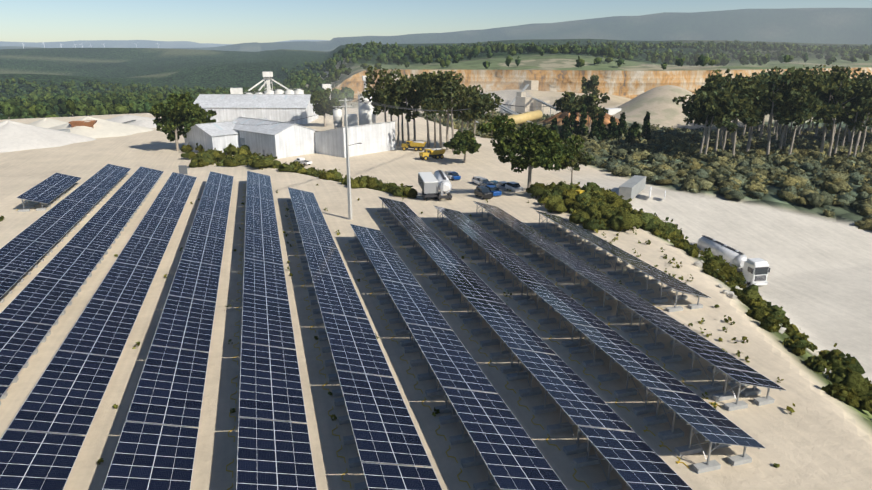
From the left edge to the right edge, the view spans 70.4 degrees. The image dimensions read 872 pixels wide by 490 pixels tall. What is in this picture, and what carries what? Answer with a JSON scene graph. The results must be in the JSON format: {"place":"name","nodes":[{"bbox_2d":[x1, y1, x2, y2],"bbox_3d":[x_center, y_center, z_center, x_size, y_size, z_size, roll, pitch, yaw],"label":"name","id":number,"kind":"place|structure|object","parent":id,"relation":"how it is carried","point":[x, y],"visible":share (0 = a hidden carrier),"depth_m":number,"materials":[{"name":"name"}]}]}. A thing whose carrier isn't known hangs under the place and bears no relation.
{"place":"outdoors","nodes":[
{"label":"outdoors","id":0,"kind":"place"},
{"bbox_2d":[0,67,353,119],"bbox_3d":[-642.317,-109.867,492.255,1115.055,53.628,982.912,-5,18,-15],"label":"forest trees","id":1,"kind":"object","parent":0,"point":[43,112],"visible":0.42,"depth_m":566.70,"materials":[{"name":"green plant"}]},
{"bbox_2d":[313,84,387,120],"bbox_3d":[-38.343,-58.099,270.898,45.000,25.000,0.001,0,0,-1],"label":"tree","id":2,"kind":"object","parent":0,"point":[348,103],"depth_m":270.89,"materials":[{"name":"green plant"}]},
{"bbox_2d":[0,8,871,489],"bbox_3d":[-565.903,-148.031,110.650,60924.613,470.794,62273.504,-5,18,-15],"label":"ground","id":3,"kind":"structure","parent":0,"point":[818,288],"depth_m":87.64,"materials":[{"name":"beige sand"}]},
{"bbox_2d":[28,118,67,127],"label":"gravel pile","id":4,"kind":"object","parent":3,"relation":"on","point":[46,123],"visible":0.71,"depth_m":241.44,"materials":[{"name":"white gravel"}]},
{"bbox_2d":[16,173,80,211],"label":"solar row","id":5,"kind":"object","parent":3,"relation":"on","point":[50,190],"visible":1,"depth_m":109.75,"materials":[{"name":"blue glass"}]},
{"bbox_2d":[0,120,96,152],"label":"gravel pile","id":6,"kind":"object","parent":3,"relation":"on","point":[16,136],"visible":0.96,"depth_m":198.03,"materials":[{"name":"beige gravel"}]},
{"bbox_2d":[0,164,129,302],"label":"solar row","id":7,"kind":"object","parent":3,"relation":"on","point":[22,253],"visible":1,"depth_m":86.53,"materials":[{"name":"blue glass"}]},
{"bbox_2d":[0,166,163,404],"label":"solar row","id":8,"kind":"object","parent":3,"relation":"on","point":[43,301],"visible":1,"depth_m":66.75,"materials":[{"name":"blue glass"}]},
{"bbox_2d":[21,41,159,48],"bbox_3d":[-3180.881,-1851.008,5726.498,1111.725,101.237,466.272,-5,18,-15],"label":"wind turbines","id":9,"kind":"object","parent":3,"relation":"on","point":[75,46],"visible":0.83,"depth_m":5619.81,"materials":[{"name":"white"}]},
{"bbox_2d":[58,120,135,131],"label":"pile","id":10,"kind":"object","parent":3,"relation":"on","point":[91,123],"visible":0.29,"depth_m":220.92,"materials":[{"name":"metal"}]},
{"bbox_2d":[0,172,196,489],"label":"solar row","id":11,"kind":"object","parent":3,"relation":"on","point":[65,396],"visible":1,"depth_m":48.38,"materials":[{"name":"blue glass"}]},
{"bbox_2d":[48,116,153,137],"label":"gravel pile","id":12,"kind":"object","parent":3,"relation":"on","point":[104,128],"visible":0.58,"depth_m":224.61,"materials":[{"name":"beige gravel"}]},
{"bbox_2d":[106,115,154,122],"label":"gravel pile","id":13,"kind":"object","parent":3,"relation":"on","point":[122,119],"visible":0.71,"depth_m":268.05,"materials":[{"name":"white gravel"}]},
{"bbox_2d":[129,119,163,127],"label":"gravel pile","id":14,"kind":"object","parent":3,"relation":"on","point":[146,123],"visible":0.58,"depth_m":246.91,"materials":[{"name":"white gravel"}]},
{"bbox_2d":[102,171,233,489],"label":"solar row","id":15,"kind":"object","parent":3,"relation":"on","point":[150,453],"visible":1,"depth_m":47.55,"materials":[{"name":"blue glass"}]},
{"bbox_2d":[178,165,187,174],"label":"inverter cabinet","id":16,"kind":"object","parent":3,"relation":"on","point":[182,169],"visible":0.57,"depth_m":131.31,"materials":[{"name":"grey metal"}]},
{"bbox_2d":[184,118,268,153],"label":"shed","id":17,"kind":"structure","parent":3,"relation":"on","point":[219,136],"depth_m":183.22,"materials":[{"name":"grey metal"}]},
{"bbox_2d":[193,94,318,123],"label":"shed","id":18,"kind":"structure","parent":3,"relation":"on","point":[272,107],"depth_m":261.75,"materials":[{"name":"grey metal"}]},
{"bbox_2d":[230,72,303,93],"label":"cement plant silos","id":19,"kind":"object","parent":3,"relation":"on","point":[268,75],"visible":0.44,"depth_m":376.44,"materials":[{"name":"paint"}]},
{"bbox_2d":[226,171,316,489],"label":"solar row","id":20,"kind":"object","parent":3,"relation":"on","point":[273,455],"visible":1,"depth_m":47.67,"materials":[{"name":"blue glass"}]},
{"bbox_2d":[233,117,315,158],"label":"shed","id":21,"kind":"structure","parent":3,"relation":"on","point":[279,139],"depth_m":179.89,"materials":[{"name":"grey metal"}]},
{"bbox_2d":[294,157,311,165],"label":"pickup","id":22,"kind":"object","parent":3,"relation":"on","point":[303,161],"visible":0.79,"depth_m":166.14,"materials":[{"name":"white paint"}]},
{"bbox_2d":[322,84,331,115],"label":"filter tower","id":23,"kind":"structure","parent":3,"relation":"on","point":[324,86],"depth_m":286.30,"materials":[{"name":"metal"}]},
{"bbox_2d":[333,76,375,128],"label":"silo","id":24,"kind":"object","parent":3,"relation":"on","point":[367,115],"visible":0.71,"depth_m":213.03,"materials":[{"name":"paint"}]},
{"bbox_2d":[314,121,395,157],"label":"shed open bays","id":25,"kind":"object","parent":3,"relation":"on","point":[375,137],"visible":0.94,"depth_m":182.13,"materials":[{"name":"white metal"}]},
{"bbox_2d":[284,187,441,489],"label":"solar row","id":26,"kind":"object","parent":3,"relation":"on","point":[379,419],"visible":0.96,"depth_m":47.69,"materials":[{"name":"blue glass"}]},
{"bbox_2d":[166,76,591,187],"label":"tree trunks","id":27,"kind":"object","parent":3,"relation":"on","point":[428,146],"visible":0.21,"depth_m":191.68,"materials":[{"name":"brown plant"}]},
{"bbox_2d":[149,88,584,172],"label":"trees","id":28,"kind":"object","parent":27,"relation":"attached to","point":[539,145],"visible":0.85,"depth_m":117.11,"materials":[{"name":"green plant"}]},
{"bbox_2d":[360,66,609,170],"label":"eucalyptus crowns","id":29,"kind":"object","parent":27,"relation":"attached to","point":[397,92],"visible":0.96,"depth_m":189.93,"materials":[{"name":"green plant"}]},
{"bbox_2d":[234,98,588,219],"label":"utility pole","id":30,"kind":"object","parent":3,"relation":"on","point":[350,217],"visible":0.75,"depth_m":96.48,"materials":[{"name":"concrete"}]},
{"bbox_2d":[401,141,426,150],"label":"dumper","id":31,"kind":"object","parent":3,"relation":"on","point":[417,145],"visible":1,"depth_m":189.81,"materials":[{"name":"yellow paint"}]},
{"bbox_2d":[418,172,437,199],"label":"box truck","id":32,"kind":"object","parent":3,"relation":"on","point":[428,182],"visible":1,"depth_m":109.72,"materials":[{"name":"silver metal"}]},
{"bbox_2d":[419,148,445,160],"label":"dumper","id":33,"kind":"object","parent":3,"relation":"on","point":[436,153],"visible":1,"depth_m":174.78,"materials":[{"name":"yellow paint"}]},
{"bbox_2d":[0,143,871,414],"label":"green bushes","id":34,"kind":"object","parent":3,"relation":"on","point":[856,380],"visible":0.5,"depth_m":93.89,"materials":[{"name":"green plant"}]},
{"bbox_2d":[433,170,451,199],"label":"tanker truck","id":35,"kind":"object","parent":3,"relation":"on","point":[444,185],"visible":0.77,"depth_m":109.19,"materials":[{"name":"white metal"}]},
{"bbox_2d":[97,184,794,467],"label":"weeds","id":36,"kind":"object","parent":3,"relation":"on","point":[435,412],"visible":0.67,"depth_m":60.23,"materials":[{"name":"green plant"}]},
{"bbox_2d":[444,171,451,179],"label":"car","id":37,"kind":"object","parent":3,"relation":"on","point":[448,175],"visible":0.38,"depth_m":148.12,"materials":[{"name":"silver metal"}]},
{"bbox_2d":[450,171,460,179],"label":"car","id":38,"kind":"object","parent":3,"relation":"on","point":[455,175],"visible":0.71,"depth_m":147.05,"materials":[{"name":"blue metal"}]},
{"bbox_2d":[345,224,566,489],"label":"solar row","id":39,"kind":"object","parent":3,"relation":"on","point":[511,456],"visible":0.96,"depth_m":46.53,"materials":[{"name":"blue glass"}]},
{"bbox_2d":[472,176,482,185],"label":"car","id":40,"kind":"object","parent":3,"relation":"on","point":[475,179],"visible":0.62,"depth_m":142.29,"materials":[{"name":"white metal"}]},
{"bbox_2d":[474,186,492,199],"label":"car","id":41,"kind":"object","parent":3,"relation":"on","point":[483,192],"visible":1,"depth_m":111.25,"materials":[{"name":"black metal"}]},
{"bbox_2d":[478,178,488,184],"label":"car","id":42,"kind":"object","parent":3,"relation":"on","point":[482,180],"visible":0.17,"depth_m":140.27,"materials":[{"name":"silver metal"}]},
{"bbox_2d":[481,182,493,185],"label":"car","id":43,"kind":"object","parent":3,"relation":"on","point":[485,183],"visible":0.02,"depth_m":123.46,"materials":[{"name":"blue"}]},
{"bbox_2d":[485,185,501,195],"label":"car","id":44,"kind":"object","parent":3,"relation":"on","point":[494,190],"visible":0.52,"depth_m":113.40,"materials":[{"name":"blue metal"}]},
{"bbox_2d":[496,181,508,190],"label":"car","id":45,"kind":"object","parent":3,"relation":"on","point":[500,185],"visible":0.52,"depth_m":123.43,"materials":[{"name":"silver metal"}]},
{"bbox_2d":[505,181,522,191],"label":"car","id":46,"kind":"object","parent":3,"relation":"on","point":[513,186],"visible":0.88,"depth_m":118.65,"materials":[{"name":"white metal"}]},
{"bbox_2d":[376,196,692,489],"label":"solar row","id":47,"kind":"object","parent":3,"relation":"on","point":[634,460],"visible":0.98,"depth_m":47.98,"materials":[{"name":"blue glass"}]},
{"bbox_2d":[458,80,620,124],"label":"crushing plant","id":48,"kind":"object","parent":3,"relation":"on","point":[535,110],"visible":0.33,"depth_m":402.32,"materials":[{"name":"white metal"}]},
{"bbox_2d":[281,39,871,80],"bbox_3d":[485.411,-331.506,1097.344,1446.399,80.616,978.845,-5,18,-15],"label":"tree leaves","id":49,"kind":"object","parent":3,"relation":"on","point":[616,56],"visible":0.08,"depth_m":810.20,"materials":[{"name":"green plant"}]},
{"bbox_2d":[430,205,765,473],"bbox_3d":[9.927,4.049,68.026,5.335,2.500,63.400,-5,18,-15],"label":"solar row","id":50,"kind":"object","parent":3,"relation":"on","point":[715,428],"visible":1,"depth_m":50.69,"materials":[{"name":"blue glass"}]},
{"bbox_2d":[548,104,651,142],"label":"conifers","id":51,"kind":"object","parent":3,"relation":"on","point":[615,130],"depth_m":228.86,"materials":[{"name":"green plant"}]},
{"bbox_2d":[332,67,871,101],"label":"quarry cliff faces","id":52,"kind":"object","parent":3,"relation":"on","point":[630,84],"visible":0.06,"depth_m":517.48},
{"bbox_2d":[576,175,665,199],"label":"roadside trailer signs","id":53,"kind":"object","parent":3,"relation":"on","point":[632,187],"visible":0.81,"depth_m":126.84,"materials":[{"name":"grey metal"}]},
{"bbox_2d":[533,210,710,311],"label":"solar row","id":54,"kind":"object","parent":3,"relation":"on","point":[646,269],"visible":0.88,"depth_m":73.90,"materials":[{"name":"blue glass"}]},
{"bbox_2d":[471,201,785,410],"bbox_3d":[15.644,2.511,72.903,5.335,2.500,59.300,-5,18,-15],"label":"solar row","id":55,"kind":"object","parent":3,"relation":"on","point":[717,357],"visible":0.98,"depth_m":58.73,"materials":[{"name":"blue glass"}]},
{"bbox_2d":[418,111,871,229],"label":"grey green scrub","id":56,"kind":"object","parent":3,"relation":"on","point":[798,158],"visible":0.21,"depth_m":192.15,"materials":[{"name":"green plant"}]},
{"bbox_2d":[697,235,769,284],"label":"tanker truck","id":57,"kind":"object","parent":3,"relation":"on","point":[755,271],"visible":0.65,"depth_m":97.44,"materials":[{"name":"white paint"}]},
{"bbox_2d":[667,239,871,420],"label":"rocks","id":58,"kind":"object","parent":3,"relation":"on","point":[726,292],"visible":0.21,"depth_m":68.39,"materials":[{"name":"stone"}]},
{"bbox_2d":[699,77,871,160],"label":"tree trunks","id":59,"kind":"object","parent":3,"relation":"on","point":[706,135],"visible":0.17,"depth_m":207.70,"materials":[{"name":"grey plant"}]},
{"bbox_2d":[672,65,871,132],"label":"eucalyptus crowns","id":60,"kind":"object","parent":59,"relation":"attached to","point":[755,93],"visible":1,"depth_m":188.59,"materials":[{"name":"green plant"}]},
{"bbox_2d":[0,0,871,43],"label":"sky","id":61,"kind":"structure","parent":0,"point":[198,21],"materials":[{"name":"blue"}]},
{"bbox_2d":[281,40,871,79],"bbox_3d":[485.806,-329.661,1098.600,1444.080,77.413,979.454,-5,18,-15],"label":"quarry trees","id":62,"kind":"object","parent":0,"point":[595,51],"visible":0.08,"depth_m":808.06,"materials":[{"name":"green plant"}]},
{"bbox_2d":[664,8,871,64],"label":"trees","id":63,"kind":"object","parent":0,"point":[790,39],"depth_m":731.09,"materials":[{"name":"green plant"}]}
]}

